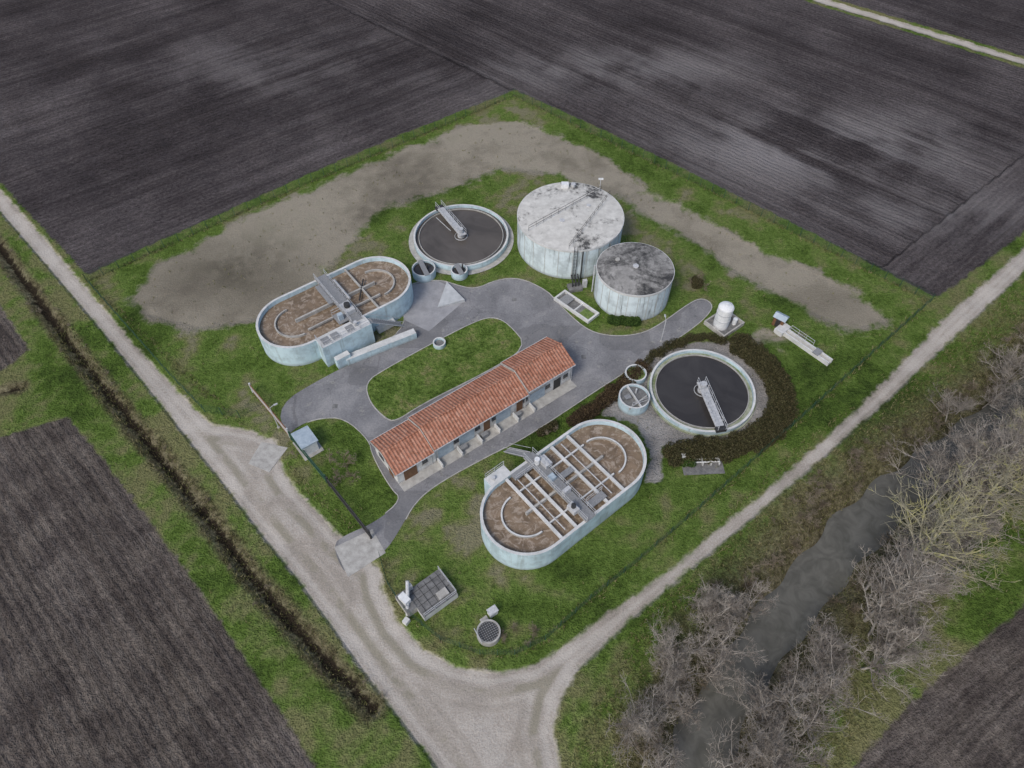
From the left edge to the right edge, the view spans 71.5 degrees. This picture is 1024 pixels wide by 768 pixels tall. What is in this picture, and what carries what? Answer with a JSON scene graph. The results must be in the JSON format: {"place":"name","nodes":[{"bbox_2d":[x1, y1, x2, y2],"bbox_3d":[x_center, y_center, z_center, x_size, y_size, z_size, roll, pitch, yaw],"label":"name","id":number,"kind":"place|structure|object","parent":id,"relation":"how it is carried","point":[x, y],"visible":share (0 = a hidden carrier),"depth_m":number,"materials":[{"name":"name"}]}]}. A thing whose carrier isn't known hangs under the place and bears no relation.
{"place":"outdoors","nodes":[
{"label":"outdoors","id":0,"kind":"place"},
{"bbox_2d":[438,282,464,306],"bbox_3d":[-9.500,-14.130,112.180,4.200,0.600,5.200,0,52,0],"label":"concrete ramp","id":1,"kind":"structure","parent":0,"point":[451,295],"depth_m":111.56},
{"bbox_2d":[280,279,710,570],"bbox_3d":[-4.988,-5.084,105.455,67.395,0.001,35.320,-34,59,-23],"label":"asphalt road","id":2,"kind":"structure","parent":0,"point":[532,314],"depth_m":103.70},
{"bbox_2d":[367,318,520,419],"bbox_3d":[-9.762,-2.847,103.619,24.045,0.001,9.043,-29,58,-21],"label":"grass island","id":3,"kind":"structure","parent":2,"relation":"on","point":[403,387],"depth_m":103.32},
{"bbox_2d":[366,317,521,420],"bbox_3d":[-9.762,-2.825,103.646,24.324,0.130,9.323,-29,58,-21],"label":"kerb","id":4,"kind":"structure","parent":2,"relation":"on","point":[448,390],"depth_m":102.38,"materials":[{"name":"concrete"}]},
{"bbox_2d":[393,278,711,518],"bbox_3d":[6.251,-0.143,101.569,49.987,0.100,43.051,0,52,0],"label":"kerb","id":5,"kind":"structure","parent":2,"relation":"on","point":[570,407],"depth_m":107.10,"materials":[{"name":"concrete"}]},
{"bbox_2d":[0,0,1023,767],"bbox_3d":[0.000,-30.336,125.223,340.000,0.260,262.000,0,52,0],"label":"ploughed field","id":6,"kind":"structure","parent":0,"point":[128,128],"depth_m":136.98,"materials":[{"name":"soil"}]},
{"bbox_2d":[0,0,1023,767],"bbox_3d":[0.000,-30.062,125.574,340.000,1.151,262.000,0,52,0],"label":"grass ground","id":7,"kind":"structure","parent":0,"point":[528,148],"depth_m":101.58,"materials":[{"name":"plant"}]},
{"bbox_2d":[83,275,260,417],"bbox_3d":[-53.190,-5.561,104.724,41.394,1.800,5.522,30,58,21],"label":"perimeter fence","id":8,"kind":"object","parent":7,"relation":"on","point":[145,346],"visible":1,"depth_m":102.58,"materials":[{"name":"green metal"}]},
{"bbox_2d":[1,248,385,697],"bbox_3d":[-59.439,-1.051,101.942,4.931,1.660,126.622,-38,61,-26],"label":"ditch scrub","id":9,"kind":"object","parent":7,"relation":"on","point":[230,566],"visible":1,"depth_m":98.35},
{"bbox_2d":[291,426,323,460],"bbox_3d":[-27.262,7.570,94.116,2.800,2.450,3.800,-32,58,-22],"label":"transformer kiosk","id":10,"kind":"object","parent":7,"relation":"on","point":[306,440],"visible":1,"depth_m":93.43,"materials":[{"name":"white paint"}]},
{"bbox_2d":[256,256,416,368],"bbox_3d":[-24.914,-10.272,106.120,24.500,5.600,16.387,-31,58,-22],"label":"aeration tank","id":11,"kind":"object","parent":7,"relation":"on","point":[339,317],"visible":1,"depth_m":105.45,"materials":[{"name":"concrete"}]},
{"bbox_2d":[412,260,435,282],"bbox_3d":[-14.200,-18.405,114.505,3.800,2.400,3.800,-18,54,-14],"label":"round pump chamber","id":12,"kind":"object","parent":7,"relation":"on","point":[423,271],"visible":1,"depth_m":114.19,"materials":[{"name":"concrete"}]},
{"bbox_2d":[395,568,457,625],"bbox_3d":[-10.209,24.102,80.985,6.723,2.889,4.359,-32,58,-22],"label":"inlet screen works","id":13,"kind":"structure","parent":7,"relation":"on","point":[431,595],"depth_m":81.03,"materials":[{"name":"concrete"}]},
{"bbox_2d":[403,281,462,330],"bbox_3d":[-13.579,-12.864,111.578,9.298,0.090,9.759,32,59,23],"label":"paved yard","id":14,"kind":"structure","parent":7,"relation":"on","point":[426,312],"depth_m":110.78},
{"bbox_2d":[451,263,467,280],"bbox_3d":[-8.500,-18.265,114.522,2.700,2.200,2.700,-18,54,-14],"label":"round pump chamber","id":15,"kind":"object","parent":7,"relation":"on","point":[458,273],"visible":1,"depth_m":114.28,"materials":[{"name":"concrete"}]},
{"bbox_2d":[409,200,513,274],"bbox_3d":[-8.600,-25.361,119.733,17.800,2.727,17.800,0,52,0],"label":"clarifier tank","id":16,"kind":"object","parent":7,"relation":"on","point":[472,238],"visible":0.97,"depth_m":119.78,"materials":[{"name":"concrete"}]},
{"bbox_2d":[369,363,570,483],"bbox_3d":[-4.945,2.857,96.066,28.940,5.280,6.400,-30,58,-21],"label":"walls","id":17,"kind":"structure","parent":7,"relation":"on","point":[400,478],"depth_m":95.52,"materials":[{"name":"concrete"}]},
{"bbox_2d":[370,337,574,475],"bbox_3d":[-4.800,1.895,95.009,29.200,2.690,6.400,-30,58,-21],"label":"roof","id":18,"kind":"structure","parent":17,"relation":"on","point":[403,446],"depth_m":94.35,"materials":[{"name":"tile"}]},
{"bbox_2d":[370,336,576,491],"bbox_3d":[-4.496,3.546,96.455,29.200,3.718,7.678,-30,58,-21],"label":"building","id":19,"kind":"structure","parent":7,"relation":"on","point":[467,441],"depth_m":95.55,"materials":[{"name":"concrete"}]},
{"bbox_2d":[474,619,500,646],"bbox_3d":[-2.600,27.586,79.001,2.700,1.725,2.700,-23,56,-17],"label":"covered sump","id":20,"kind":"object","parent":7,"relation":"on","point":[488,632],"visible":1,"depth_m":78.73,"materials":[{"name":"concrete"}]},
{"bbox_2d":[289,271,711,645],"bbox_3d":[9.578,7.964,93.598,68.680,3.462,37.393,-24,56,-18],"label":"bare shrubs","id":21,"kind":"object","parent":7,"relation":"on","point":[354,476],"visible":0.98,"depth_m":91.30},
{"bbox_2d":[84,88,935,654],"bbox_3d":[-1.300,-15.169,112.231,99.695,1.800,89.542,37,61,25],"label":"perimeter fence","id":22,"kind":"object","parent":7,"relation":"on","point":[504,96],"visible":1,"depth_m":116.14,"materials":[{"name":"green metal"}]},
{"bbox_2d":[325,476,371,538],"bbox_3d":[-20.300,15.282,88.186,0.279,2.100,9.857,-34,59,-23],"label":"metal gate","id":23,"kind":"structure","parent":22,"relation":"attached to","point":[355,516],"depth_m":88.12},
{"bbox_2d":[8,94,1023,767],"bbox_3d":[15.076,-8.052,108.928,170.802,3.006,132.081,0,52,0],"label":"tall grass","id":24,"kind":"structure","parent":7,"relation":"on","point":[592,748],"depth_m":91.52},
{"bbox_2d":[480,419,646,569],"bbox_3d":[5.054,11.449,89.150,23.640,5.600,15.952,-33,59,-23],"label":"aeration tank","id":25,"kind":"object","parent":7,"relation":"on","point":[551,502],"visible":1,"depth_m":86.85,"materials":[{"name":"concrete"}]},
{"bbox_2d":[517,178,623,280],"bbox_3d":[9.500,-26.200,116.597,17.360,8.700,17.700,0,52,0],"label":"covered concrete tank","id":26,"kind":"object","parent":7,"relation":"on","point":[566,230],"visible":0.98,"depth_m":114.04,"materials":[{"name":"white paint"}]},
{"bbox_2d":[554,290,598,323],"bbox_3d":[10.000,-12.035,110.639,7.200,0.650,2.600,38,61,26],"label":"drying basin","id":27,"kind":"object","parent":7,"relation":"on","point":[577,307],"visible":1,"depth_m":110.57,"materials":[{"name":"concrete"}]},
{"bbox_2d":[567,274,586,292],"bbox_3d":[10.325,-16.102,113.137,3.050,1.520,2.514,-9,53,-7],"label":"valve station","id":28,"kind":"object","parent":7,"relation":"on","point":[576,286],"visible":1,"depth_m":112.83,"materials":[{"name":"metal"}]},
{"bbox_2d":[566,358,651,426],"bbox_3d":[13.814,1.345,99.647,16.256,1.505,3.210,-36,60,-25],"label":"hedge","id":29,"kind":"object","parent":7,"relation":"on","point":[604,400],"visible":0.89,"depth_m":99.03,"materials":[{"name":"brown plant"}]},
{"bbox_2d":[607,314,640,326],"bbox_3d":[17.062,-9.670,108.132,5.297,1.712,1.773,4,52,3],"label":"evergreen shrub","id":30,"kind":"object","parent":7,"relation":"on","point":[625,321],"visible":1,"depth_m":107.78,"materials":[{"name":"green plant"}]},
{"bbox_2d":[591,242,674,320],"bbox_3d":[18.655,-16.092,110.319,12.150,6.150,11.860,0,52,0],"label":"covered concrete tank","id":31,"kind":"object","parent":7,"relation":"on","point":[634,279],"visible":0.99,"depth_m":107.75,"materials":[{"name":"concrete"}]},
{"bbox_2d":[617,384,649,415],"bbox_3d":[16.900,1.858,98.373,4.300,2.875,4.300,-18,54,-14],"label":"round pump chamber","id":32,"kind":"object","parent":7,"relation":"on","point":[633,399],"visible":1,"depth_m":98.09,"materials":[{"name":"concrete"}]},
{"bbox_2d":[644,331,729,364],"bbox_3d":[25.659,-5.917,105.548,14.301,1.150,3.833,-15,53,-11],"label":"hedge","id":33,"kind":"object","parent":7,"relation":"on","point":[718,339],"visible":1,"depth_m":105.78,"materials":[{"name":"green plant"}]},
{"bbox_2d":[647,349,755,437],"bbox_3d":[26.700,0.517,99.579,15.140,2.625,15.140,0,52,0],"label":"clarifier tank","id":34,"kind":"object","parent":7,"relation":"on","point":[705,393],"visible":0.98,"depth_m":99.67,"materials":[{"name":"concrete"}]},
{"bbox_2d":[681,454,724,474],"bbox_3d":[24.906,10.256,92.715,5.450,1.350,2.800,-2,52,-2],"label":"pipe rack","id":35,"kind":"object","parent":7,"relation":"on","point":[701,468],"visible":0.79,"depth_m":92.75,"materials":[{"name":"concrete"}]},
{"bbox_2d":[704,301,744,338],"bbox_3d":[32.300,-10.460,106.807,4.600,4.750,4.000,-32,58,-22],"label":"chemical storage tank","id":36,"kind":"object","parent":7,"relation":"on","point":[723,320],"visible":1,"depth_m":107.05,"materials":[{"name":"plastic"}]},
{"bbox_2d":[661,332,798,468],"bbox_3d":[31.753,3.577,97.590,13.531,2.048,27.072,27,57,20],"label":"hedge","id":37,"kind":"object","parent":7,"relation":"on","point":[773,421],"visible":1,"depth_m":95.78,"materials":[{"name":"brown plant"}]},
{"bbox_2d":[773,323,832,365],"bbox_3d":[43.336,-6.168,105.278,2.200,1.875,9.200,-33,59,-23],"label":"metering flume","id":38,"kind":"object","parent":7,"relation":"on","point":[784,330],"visible":1,"depth_m":105.61,"materials":[{"name":"concrete"}]},
{"bbox_2d":[866,574,922,642],"bbox_3d":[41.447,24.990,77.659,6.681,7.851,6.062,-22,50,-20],"label":"bare tree","id":39,"kind":"object","parent":7,"relation":"on","point":[893,614],"visible":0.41,"depth_m":76.91,"materials":[{"name":"grey plant"}]},
{"bbox_2d":[866,601,933,687],"bbox_3d":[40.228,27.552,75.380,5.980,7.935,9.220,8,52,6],"label":"bare tree","id":40,"kind":"object","parent":7,"relation":"on","point":[886,641],"visible":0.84,"depth_m":74.36,"materials":[{"name":"grey plant"}]},
{"bbox_2d":[870,616,935,669],"bbox_3d":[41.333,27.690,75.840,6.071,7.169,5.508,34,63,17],"label":"bare tree","id":41,"kind":"object","parent":7,"relation":"on","point":[893,637],"visible":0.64,"depth_m":74.66,"materials":[{"name":"grey plant"}]},
{"bbox_2d":[876,614,968,680],"bbox_3d":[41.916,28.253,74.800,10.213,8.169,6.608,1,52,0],"label":"bare tree","id":42,"kind":"object","parent":7,"relation":"on","point":[911,649],"visible":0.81,"depth_m":74.05,"materials":[{"name":"grey plant"}]},
{"bbox_2d":[944,519,1012,571],"bbox_3d":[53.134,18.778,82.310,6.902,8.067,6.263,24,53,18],"label":"bare tree","id":43,"kind":"object","parent":7,"relation":"on","point":[976,546],"visible":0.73,"depth_m":81.14,"materials":[{"name":"grey plant"}]},
{"bbox_2d":[963,480,1023,543],"bbox_3d":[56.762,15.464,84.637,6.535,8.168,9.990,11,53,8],"label":"bare tree","id":44,"kind":"object","parent":7,"relation":"on","point":[990,508],"visible":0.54,"depth_m":83.56,"materials":[{"name":"grey plant"}]},
{"bbox_2d":[0,184,1023,767],"bbox_3d":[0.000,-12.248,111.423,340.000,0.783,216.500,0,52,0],"label":"dirt road","id":45,"kind":"structure","parent":0,"point":[440,708],"depth_m":84.02,"materials":[{"name":"soil"}]},
{"bbox_2d":[248,442,286,471],"bbox_3d":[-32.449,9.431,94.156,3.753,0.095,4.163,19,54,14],"label":"concrete pad","id":46,"kind":"object","parent":45,"relation":"on","point":[266,457],"visible":1,"depth_m":93.98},
{"bbox_2d":[334,530,385,576],"bbox_3d":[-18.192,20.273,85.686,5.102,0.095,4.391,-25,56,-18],"label":"concrete pad","id":47,"kind":"object","parent":45,"relation":"on","point":[357,553],"visible":1,"depth_m":85.69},
{"bbox_2d":[601,308,1023,767],"bbox_3d":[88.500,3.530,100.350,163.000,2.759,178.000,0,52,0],"label":"river bank","id":48,"kind":"structure","parent":0,"point":[775,580],"depth_m":86.83,"materials":[{"name":"plant"}]},
{"bbox_2d":[604,670,658,766],"bbox_3d":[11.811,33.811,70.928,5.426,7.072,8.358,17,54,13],"label":"bare tree","id":49,"kind":"object","parent":48,"relation":"on","point":[636,721],"visible":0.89,"depth_m":70.20,"materials":[{"name":"grey plant"}]},
{"bbox_2d":[616,698,652,766],"bbox_3d":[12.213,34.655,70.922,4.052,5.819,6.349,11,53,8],"label":"bare tree","id":50,"kind":"object","parent":48,"relation":"on","point":[630,731],"visible":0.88,"depth_m":70.28,"materials":[{"name":"grey plant"}]},
{"bbox_2d":[630,684,686,764],"bbox_3d":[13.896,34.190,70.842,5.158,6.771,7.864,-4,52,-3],"label":"bare tree","id":51,"kind":"object","parent":48,"relation":"on","point":[653,724],"visible":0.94,"depth_m":70.20,"materials":[{"name":"grey plant"}]},
{"bbox_2d":[640,730,683,767],"bbox_3d":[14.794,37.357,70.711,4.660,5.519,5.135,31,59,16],"label":"bare tree","id":52,"kind":"object","parent":48,"relation":"on","point":[658,747],"visible":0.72,"depth_m":70.36,"materials":[{"name":"grey plant"}]},
{"bbox_2d":[640,682,686,729],"bbox_3d":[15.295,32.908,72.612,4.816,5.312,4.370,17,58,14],"label":"bare tree","id":53,"kind":"object","parent":48,"relation":"on","point":[663,706],"visible":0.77,"depth_m":71.93,"materials":[{"name":"grey plant"}]},
{"bbox_2d":[639,747,687,767],"bbox_3d":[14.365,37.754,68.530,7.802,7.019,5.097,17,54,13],"label":"bare tree","id":54,"kind":"object","parent":48,"relation":"on","point":[672,762],"visible":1,"depth_m":68.19,"materials":[{"name":"grey plant"}]},
{"bbox_2d":[645,620,693,667],"bbox_3d":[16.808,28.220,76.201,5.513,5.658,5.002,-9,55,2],"label":"bare tree","id":55,"kind":"object","parent":48,"relation":"on","point":[672,641],"visible":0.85,"depth_m":75.55,"materials":[{"name":"grey plant"}]},
{"bbox_2d":[648,644,691,682],"bbox_3d":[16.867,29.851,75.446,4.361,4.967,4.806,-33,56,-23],"label":"bare tree","id":56,"kind":"object","parent":48,"relation":"on","point":[676,656],"visible":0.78,"depth_m":74.97,"materials":[{"name":"grey plant"}]},
{"bbox_2d":[645,662,697,711],"bbox_3d":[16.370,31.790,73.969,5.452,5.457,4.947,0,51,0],"label":"bare tree","id":57,"kind":"object","parent":48,"relation":"on","point":[674,681],"visible":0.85,"depth_m":73.38,"materials":[{"name":"grey plant"}]},
{"bbox_2d":[648,610,700,656],"bbox_3d":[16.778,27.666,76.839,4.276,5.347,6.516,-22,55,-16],"label":"bare tree","id":58,"kind":"object","parent":48,"relation":"on","point":[660,641],"visible":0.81,"depth_m":76.43,"materials":[{"name":"grey plant"}]},
{"bbox_2d":[658,641,698,708],"bbox_3d":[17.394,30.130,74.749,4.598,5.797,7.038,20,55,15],"label":"bare tree","id":59,"kind":"object","parent":48,"relation":"on","point":[671,666],"visible":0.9,"depth_m":74.10,"materials":[{"name":"grey plant"}]},
{"bbox_2d":[659,669,705,732],"bbox_3d":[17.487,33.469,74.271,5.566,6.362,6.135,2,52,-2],"label":"bare tree","id":60,"kind":"object","parent":48,"relation":"on","point":[688,712],"visible":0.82,"depth_m":73.72,"materials":[{"name":"grey plant"}]},
{"bbox_2d":[674,629,728,667],"bbox_3d":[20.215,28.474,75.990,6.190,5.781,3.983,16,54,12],"label":"bare tree","id":61,"kind":"object","parent":48,"relation":"on","point":[701,645],"visible":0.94,"depth_m":75.49,"materials":[{"name":"grey plant"}]},
{"bbox_2d":[684,572,718,628],"bbox_3d":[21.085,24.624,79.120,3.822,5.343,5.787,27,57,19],"label":"bare tree","id":62,"kind":"object","parent":48,"relation":"on","point":[704,600],"visible":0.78,"depth_m":78.68,"materials":[{"name":"grey plant"}]},
{"bbox_2d":[679,584,733,620],"bbox_3d":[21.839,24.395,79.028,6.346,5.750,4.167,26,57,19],"label":"bare tree","id":63,"kind":"object","parent":48,"relation":"on","point":[716,595],"visible":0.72,"depth_m":78.49,"materials":[{"name":"grey plant"}]},
{"bbox_2d":[677,648,752,696],"bbox_3d":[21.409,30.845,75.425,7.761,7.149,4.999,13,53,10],"label":"bare tree","id":64,"kind":"object","parent":48,"relation":"on","point":[713,672],"visible":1,"depth_m":75.00,"materials":[{"name":"grey plant"}]},
{"bbox_2d":[688,587,747,637],"bbox_3d":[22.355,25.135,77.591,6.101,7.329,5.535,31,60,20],"label":"bare tree","id":65,"kind":"object","parent":48,"relation":"on","point":[710,617],"visible":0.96,"depth_m":76.85,"materials":[{"name":"grey plant"}]},
{"bbox_2d":[698,578,746,621],"bbox_3d":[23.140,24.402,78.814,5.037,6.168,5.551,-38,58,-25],"label":"bare tree","id":66,"kind":"object","parent":48,"relation":"on","point":[717,599],"visible":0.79,"depth_m":78.38,"materials":[{"name":"grey plant"}]},
{"bbox_2d":[684,616,769,674],"bbox_3d":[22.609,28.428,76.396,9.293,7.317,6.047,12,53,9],"label":"bare tree","id":67,"kind":"object","parent":48,"relation":"on","point":[719,644],"visible":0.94,"depth_m":75.92,"materials":[{"name":"grey plant"}]},
{"bbox_2d":[702,717,762,767],"bbox_3d":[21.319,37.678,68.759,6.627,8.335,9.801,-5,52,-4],"label":"bare tree","id":68,"kind":"object","parent":48,"relation":"on","point":[727,763],"visible":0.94,"depth_m":69.26,"materials":[{"name":"grey plant"}]},
{"bbox_2d":[735,577,778,622],"bbox_3d":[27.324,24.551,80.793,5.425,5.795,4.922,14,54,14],"label":"bare tree","id":69,"kind":"object","parent":48,"relation":"on","point":[748,600],"visible":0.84,"depth_m":80.07,"materials":[{"name":"grey plant"}]},
{"bbox_2d":[735,719,791,767],"bbox_3d":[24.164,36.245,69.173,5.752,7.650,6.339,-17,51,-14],"label":"bare tree","id":70,"kind":"object","parent":48,"relation":"on","point":[756,750],"visible":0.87,"depth_m":68.38,"materials":[{"name":"grey plant"}]},
{"bbox_2d":[732,708,799,767],"bbox_3d":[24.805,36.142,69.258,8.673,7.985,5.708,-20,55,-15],"label":"bare tree","id":71,"kind":"object","parent":48,"relation":"on","point":[780,754],"visible":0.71,"depth_m":68.53,"materials":[{"name":"grey plant"}]},
{"bbox_2d":[731,668,800,714],"bbox_3d":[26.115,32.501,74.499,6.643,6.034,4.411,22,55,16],"label":"bare tree","id":72,"kind":"object","parent":48,"relation":"on","point":[756,696],"visible":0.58,"depth_m":74.43,"materials":[{"name":"grey plant"}]},
{"bbox_2d":[730,674,810,725],"bbox_3d":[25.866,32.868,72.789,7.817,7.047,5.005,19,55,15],"label":"bare tree","id":73,"kind":"object","parent":48,"relation":"on","point":[765,703],"visible":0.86,"depth_m":72.34,"materials":[{"name":"grey plant"}]},
{"bbox_2d":[741,706,815,751],"bbox_3d":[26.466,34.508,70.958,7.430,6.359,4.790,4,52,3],"label":"bare tree","id":74,"kind":"object","parent":48,"relation":"on","point":[787,735],"visible":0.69,"depth_m":70.59,"materials":[{"name":"grey plant"}]},
{"bbox_2d":[746,642,813,732],"bbox_3d":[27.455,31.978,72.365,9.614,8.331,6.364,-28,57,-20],"label":"bare tree","id":75,"kind":"object","parent":48,"relation":"on","point":[781,700],"visible":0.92,"depth_m":71.77,"materials":[{"name":"grey plant"}]},
{"bbox_2d":[741,690,822,764],"bbox_3d":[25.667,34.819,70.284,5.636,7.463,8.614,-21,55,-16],"label":"bare tree","id":76,"kind":"object","parent":48,"relation":"on","point":[760,732],"visible":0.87,"depth_m":69.72,"materials":[{"name":"grey plant"}]},
{"bbox_2d":[763,728,834,767],"bbox_3d":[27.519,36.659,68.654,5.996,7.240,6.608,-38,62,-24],"label":"bare tree","id":77,"kind":"object","parent":48,"relation":"on","point":[814,756],"visible":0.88,"depth_m":67.59,"materials":[{"name":"grey plant"}]},
{"bbox_2d":[780,656,838,709],"bbox_3d":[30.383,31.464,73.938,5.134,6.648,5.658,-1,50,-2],"label":"bare tree","id":78,"kind":"object","parent":48,"relation":"on","point":[804,682],"visible":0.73,"depth_m":73.47,"materials":[{"name":"grey plant"}]},
{"bbox_2d":[779,653,845,699],"bbox_3d":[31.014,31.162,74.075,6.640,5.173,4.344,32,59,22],"label":"bare tree","id":79,"kind":"object","parent":48,"relation":"on","point":[811,680],"visible":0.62,"depth_m":73.95,"materials":[{"name":"grey plant"}]},
{"bbox_2d":[618,322,1023,767],"bbox_3d":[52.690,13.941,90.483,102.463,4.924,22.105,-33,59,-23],"label":"riverside thicket","id":80,"kind":"object","parent":48,"relation":"on","point":[857,452],"visible":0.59,"depth_m":86.62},
{"bbox_2d":[799,611,847,668],"bbox_3d":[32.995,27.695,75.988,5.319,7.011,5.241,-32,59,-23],"label":"bare tree","id":81,"kind":"object","parent":48,"relation":"on","point":[817,629],"visible":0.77,"depth_m":75.34,"materials":[{"name":"grey plant"}]},
{"bbox_2d":[797,687,855,767],"bbox_3d":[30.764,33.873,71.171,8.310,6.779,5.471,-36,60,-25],"label":"bare tree","id":82,"kind":"object","parent":48,"relation":"on","point":[810,724],"visible":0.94,"depth_m":70.67,"materials":[{"name":"grey plant"}]},
{"bbox_2d":[804,624,849,686],"bbox_3d":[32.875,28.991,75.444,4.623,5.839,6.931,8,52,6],"label":"bare tree","id":83,"kind":"object","parent":48,"relation":"on","point":[813,649],"visible":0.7,"depth_m":74.70,"materials":[{"name":"grey plant"}]},
{"bbox_2d":[810,628,857,699],"bbox_3d":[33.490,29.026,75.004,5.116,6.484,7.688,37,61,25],"label":"bare tree","id":84,"kind":"object","parent":48,"relation":"on","point":[838,645],"visible":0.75,"depth_m":74.38,"materials":[{"name":"grey plant"}]},
{"bbox_2d":[820,633,867,697],"bbox_3d":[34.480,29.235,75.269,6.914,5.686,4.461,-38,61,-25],"label":"bare tree","id":85,"kind":"object","parent":48,"relation":"on","point":[839,658],"visible":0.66,"depth_m":74.77,"materials":[{"name":"grey plant"}]},
{"bbox_2d":[805,633,890,723],"bbox_3d":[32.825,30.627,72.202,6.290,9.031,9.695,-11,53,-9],"label":"bare tree","id":86,"kind":"object","parent":48,"relation":"on","point":[825,677],"visible":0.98,"depth_m":71.47,"materials":[{"name":"grey plant"}]},
{"bbox_2d":[839,637,924,708],"bbox_3d":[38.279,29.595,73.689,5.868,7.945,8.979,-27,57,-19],"label":"bare tree","id":87,"kind":"object","parent":48,"relation":"on","point":[877,666],"visible":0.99,"depth_m":73.19,"materials":[{"name":"grey plant"}]},
{"bbox_2d":[849,544,922,598],"bbox_3d":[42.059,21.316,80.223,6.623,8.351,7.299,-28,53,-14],"label":"bare tree","id":88,"kind":"object","parent":48,"relation":"on","point":[866,565],"visible":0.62,"depth_m":80.31,"materials":[{"name":"grey plant"}]},
{"bbox_2d":[853,556,945,643],"bbox_3d":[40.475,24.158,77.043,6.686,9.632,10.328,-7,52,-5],"label":"bare tree","id":89,"kind":"object","parent":48,"relation":"on","point":[877,613],"visible":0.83,"depth_m":76.28,"materials":[{"name":"grey plant"}]},
{"bbox_2d":[863,532,965,621],"bbox_3d":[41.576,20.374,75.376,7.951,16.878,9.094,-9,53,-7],"label":"bare tree","id":90,"kind":"object","parent":48,"relation":"on","point":[886,577],"visible":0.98,"depth_m":72.79,"materials":[{"name":"grey plant"}]},
{"bbox_2d":[878,539,954,634],"bbox_3d":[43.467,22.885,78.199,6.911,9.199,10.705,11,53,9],"label":"bare tree","id":91,"kind":"object","parent":48,"relation":"on","point":[908,606],"visible":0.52,"depth_m":76.90,"materials":[{"name":"grey plant"}]},
{"bbox_2d":[884,571,951,625],"bbox_3d":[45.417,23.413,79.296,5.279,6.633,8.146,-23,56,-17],"label":"bare tree","id":92,"kind":"object","parent":48,"relation":"on","point":[926,605],"visible":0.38,"depth_m":78.31,"materials":[{"name":"grey plant"}]},
{"bbox_2d":[886,537,953,604],"bbox_3d":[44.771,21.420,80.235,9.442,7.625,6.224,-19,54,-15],"label":"bare tree","id":93,"kind":"object","parent":48,"relation":"on","point":[914,560],"visible":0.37,"depth_m":79.62,"materials":[{"name":"grey plant"}]},
{"bbox_2d":[891,504,953,563],"bbox_3d":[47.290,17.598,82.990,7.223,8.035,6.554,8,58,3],"label":"bare tree","id":94,"kind":"object","parent":48,"relation":"on","point":[915,535],"visible":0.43,"depth_m":82.04,"materials":[{"name":"grey plant"}]},
{"bbox_2d":[882,431,986,490],"bbox_3d":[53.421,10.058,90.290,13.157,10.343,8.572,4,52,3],"label":"bare tree","id":95,"kind":"object","parent":48,"relation":"on","point":[932,461],"visible":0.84,"depth_m":90.12,"materials":[{"name":"grey plant"}]},
{"bbox_2d":[867,453,1023,596],"bbox_3d":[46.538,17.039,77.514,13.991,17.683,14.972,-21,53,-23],"label":"bare tree","id":96,"kind":"object","parent":48,"relation":"on","point":[909,525],"visible":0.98,"depth_m":76.58,"materials":[{"name":"beige plant"}]},
{"bbox_2d":[924,382,982,420],"bbox_3d":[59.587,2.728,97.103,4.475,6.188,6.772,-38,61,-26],"label":"bare tree","id":97,"kind":"object","parent":48,"relation":"on","point":[949,397],"visible":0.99,"depth_m":96.76,"materials":[{"name":"grey plant"}]},
{"bbox_2d":[935,449,992,514],"bbox_3d":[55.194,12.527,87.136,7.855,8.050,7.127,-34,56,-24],"label":"bare tree","id":98,"kind":"object","parent":48,"relation":"on","point":[955,486],"visible":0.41,"depth_m":86.54,"materials":[{"name":"grey plant"}]},
{"bbox_2d":[922,413,1009,481],"bbox_3d":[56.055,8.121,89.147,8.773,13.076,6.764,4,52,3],"label":"bare tree","id":99,"kind":"object","parent":48,"relation":"on","point":[973,437],"visible":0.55,"depth_m":87.54,"materials":[{"name":"grey plant"}]},
{"bbox_2d":[913,418,1022,506],"bbox_3d":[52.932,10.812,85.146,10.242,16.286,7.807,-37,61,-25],"label":"bare tree","id":100,"kind":"object","parent":48,"relation":"on","point":[968,464],"visible":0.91,"depth_m":83.30,"materials":[{"name":"grey plant"}]},
{"bbox_2d":[934,436,1023,537],"bbox_3d":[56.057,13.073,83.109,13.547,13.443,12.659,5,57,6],"label":"bare tree","id":101,"kind":"object","parent":48,"relation":"on","point":[1004,483],"visible":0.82,"depth_m":81.78,"materials":[{"name":"grey plant"}]},
{"bbox_2d":[967,414,1023,496],"bbox_3d":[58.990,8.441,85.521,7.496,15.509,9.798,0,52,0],"label":"bare tree","id":102,"kind":"object","parent":48,"relation":"on","point":[1007,442],"visible":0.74,"depth_m":83.43,"materials":[{"name":"grey plant"}]},
{"bbox_2d":[973,383,1022,411],"bbox_3d":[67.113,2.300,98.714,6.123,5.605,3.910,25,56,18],"label":"bare tree","id":103,"kind":"object","parent":48,"relation":"on","point":[992,399],"visible":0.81,"depth_m":98.38,"materials":[{"name":"grey plant"}]},
{"bbox_2d":[977,338,1023,376],"bbox_3d":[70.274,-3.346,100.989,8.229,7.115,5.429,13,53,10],"label":"bare tree","id":104,"kind":"object","parent":48,"relation":"on","point":[1009,357],"visible":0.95,"depth_m":100.85,"materials":[{"name":"grey plant"}]},
{"bbox_2d":[986,344,1023,388],"bbox_3d":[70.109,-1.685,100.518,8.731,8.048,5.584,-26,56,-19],"label":"bare tree","id":105,"kind":"object","parent":48,"relation":"on","point":[1015,373],"visible":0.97,"depth_m":100.17,"materials":[{"name":"grey plant"}]},
{"bbox_2d":[673,375,1023,767],"bbox_3d":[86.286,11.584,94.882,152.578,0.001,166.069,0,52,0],"label":"stream water","id":106,"kind":"structure","parent":0,"point":[818,573],"depth_m":84.49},
{"bbox_2d":[810,0,1023,65],"bbox_3d":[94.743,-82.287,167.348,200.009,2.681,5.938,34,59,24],"label":"farm track","id":107,"kind":"structure","parent":0,"point":[945,38],"depth_m":165.76,"materials":[{"name":"soil"}]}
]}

